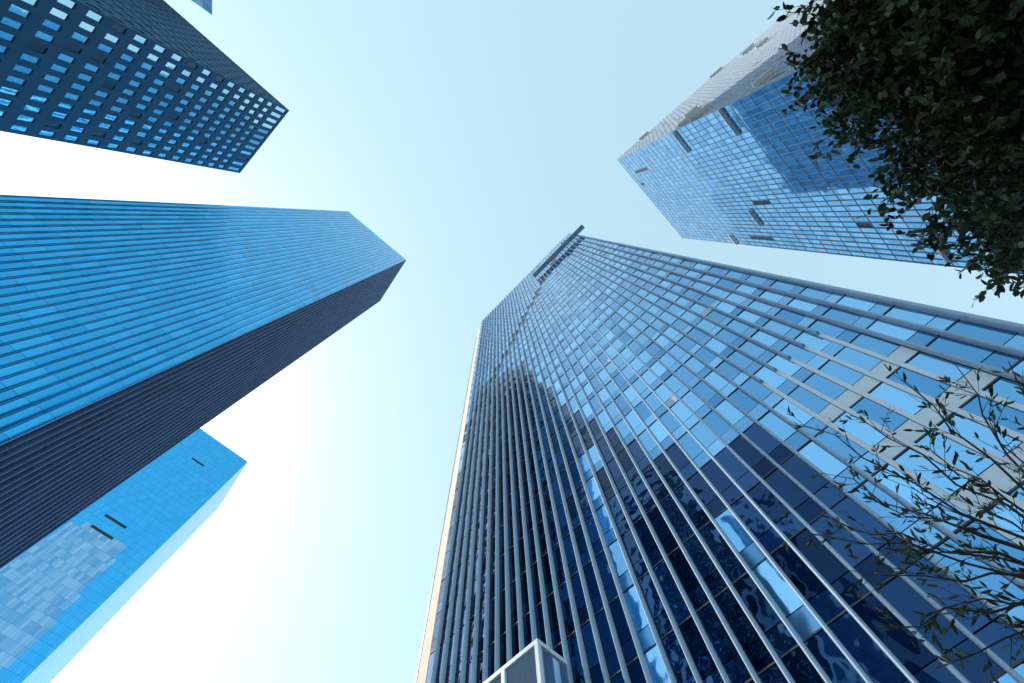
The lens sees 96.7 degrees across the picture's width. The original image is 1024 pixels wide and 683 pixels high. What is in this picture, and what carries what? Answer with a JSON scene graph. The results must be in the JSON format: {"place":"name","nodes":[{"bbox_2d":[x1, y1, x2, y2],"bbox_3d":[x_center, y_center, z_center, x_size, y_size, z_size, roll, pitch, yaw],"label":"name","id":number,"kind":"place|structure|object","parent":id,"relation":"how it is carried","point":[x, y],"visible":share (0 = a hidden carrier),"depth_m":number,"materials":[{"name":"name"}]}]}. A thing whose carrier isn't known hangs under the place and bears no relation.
{"place":"outdoors","nodes":[
{"label":"outdoors","id":0,"kind":"place"},
{"bbox_2d":[0,194,405,568],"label":"building","id":1,"kind":"structure","parent":0,"point":[47,217],"depth_m":64.78,"materials":[{"name":"blue glass"}]},
{"bbox_2d":[0,262,400,560],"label":"building fins","id":2,"kind":"object","parent":1,"relation":"attached to","point":[152,406],"visible":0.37,"depth_m":58.79,"materials":[{"name":"metal"}]},
{"bbox_2d":[0,0,1023,682],"label":"sky","id":3,"kind":"structure","parent":0,"point":[471,137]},
{"bbox_2d":[417,234,1023,682],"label":"building","id":4,"kind":"structure","parent":0,"point":[903,598],"depth_m":29.55,"materials":[{"name":"blue glass"}]},
{"bbox_2d":[532,224,584,277],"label":"roof beam","id":5,"kind":"structure","parent":4,"relation":"attached to","point":[575,233],"depth_m":143.66,"materials":[{"name":"grey metal"}]},
{"bbox_2d":[617,0,1022,274],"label":"building","id":6,"kind":"structure","parent":0,"point":[763,188],"depth_m":100.49,"materials":[{"name":"blue glass"}]},
{"label":"ground","id":7,"kind":"structure","parent":0,"visible":0},
{"bbox_2d":[0,432,238,682],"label":"skyscraper","id":8,"kind":"structure","parent":7,"relation":"on","point":[35,678],"depth_m":226.03,"materials":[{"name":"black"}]},
{"bbox_2d":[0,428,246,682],"bbox_3d":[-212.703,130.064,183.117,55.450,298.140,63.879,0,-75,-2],"label":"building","id":9,"kind":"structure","parent":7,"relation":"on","point":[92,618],"depth_m":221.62,"materials":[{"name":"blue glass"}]},
{"bbox_2d":[0,0,288,172],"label":"building","id":10,"kind":"structure","parent":7,"relation":"on","point":[161,79],"depth_m":84.51,"materials":[{"name":"blue glass"}]},
{"bbox_2d":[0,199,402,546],"bbox_3d":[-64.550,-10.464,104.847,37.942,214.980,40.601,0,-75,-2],"label":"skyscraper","id":11,"kind":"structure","parent":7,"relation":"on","point":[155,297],"depth_m":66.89,"materials":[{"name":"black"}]},
{"bbox_2d":[483,638,568,682],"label":"entrance bay","id":12,"kind":"object","parent":7,"relation":"on","point":[536,660],"visible":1,"depth_m":27.07,"materials":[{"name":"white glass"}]},
{"bbox_2d":[414,233,1023,682],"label":"window mullions","id":13,"kind":"object","parent":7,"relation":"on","point":[1006,325],"visible":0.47,"depth_m":33.56,"materials":[{"name":"grey metal"}]},
{"bbox_2d":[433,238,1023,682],"bbox_3d":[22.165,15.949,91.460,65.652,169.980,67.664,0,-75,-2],"label":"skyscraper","id":14,"kind":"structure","parent":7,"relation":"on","point":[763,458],"depth_m":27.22,"materials":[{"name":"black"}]},
{"bbox_2d":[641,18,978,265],"bbox_3d":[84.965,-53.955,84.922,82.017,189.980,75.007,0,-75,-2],"label":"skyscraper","id":15,"kind":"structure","parent":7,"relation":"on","point":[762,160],"depth_m":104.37,"materials":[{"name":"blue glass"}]},
{"bbox_2d":[767,0,1023,306],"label":"tree","id":16,"kind":"object","parent":7,"relation":"on","point":[943,80],"visible":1,"depth_m":3.86,"materials":[{"name":"green plant"}]},
{"bbox_2d":[781,362,1023,682],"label":"young tree","id":17,"kind":"object","parent":7,"relation":"on","point":[963,609],"visible":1,"depth_m":3.30,"materials":[{"name":"green plant"}]},
{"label":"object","id":18,"kind":"object","parent":7,"relation":"on","visible":0},
{"bbox_2d":[191,0,211,14],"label":"building","id":19,"kind":"structure","parent":18,"relation":"attached to","point":[205,7],"depth_m":123.48,"materials":[{"name":"blue glass"}]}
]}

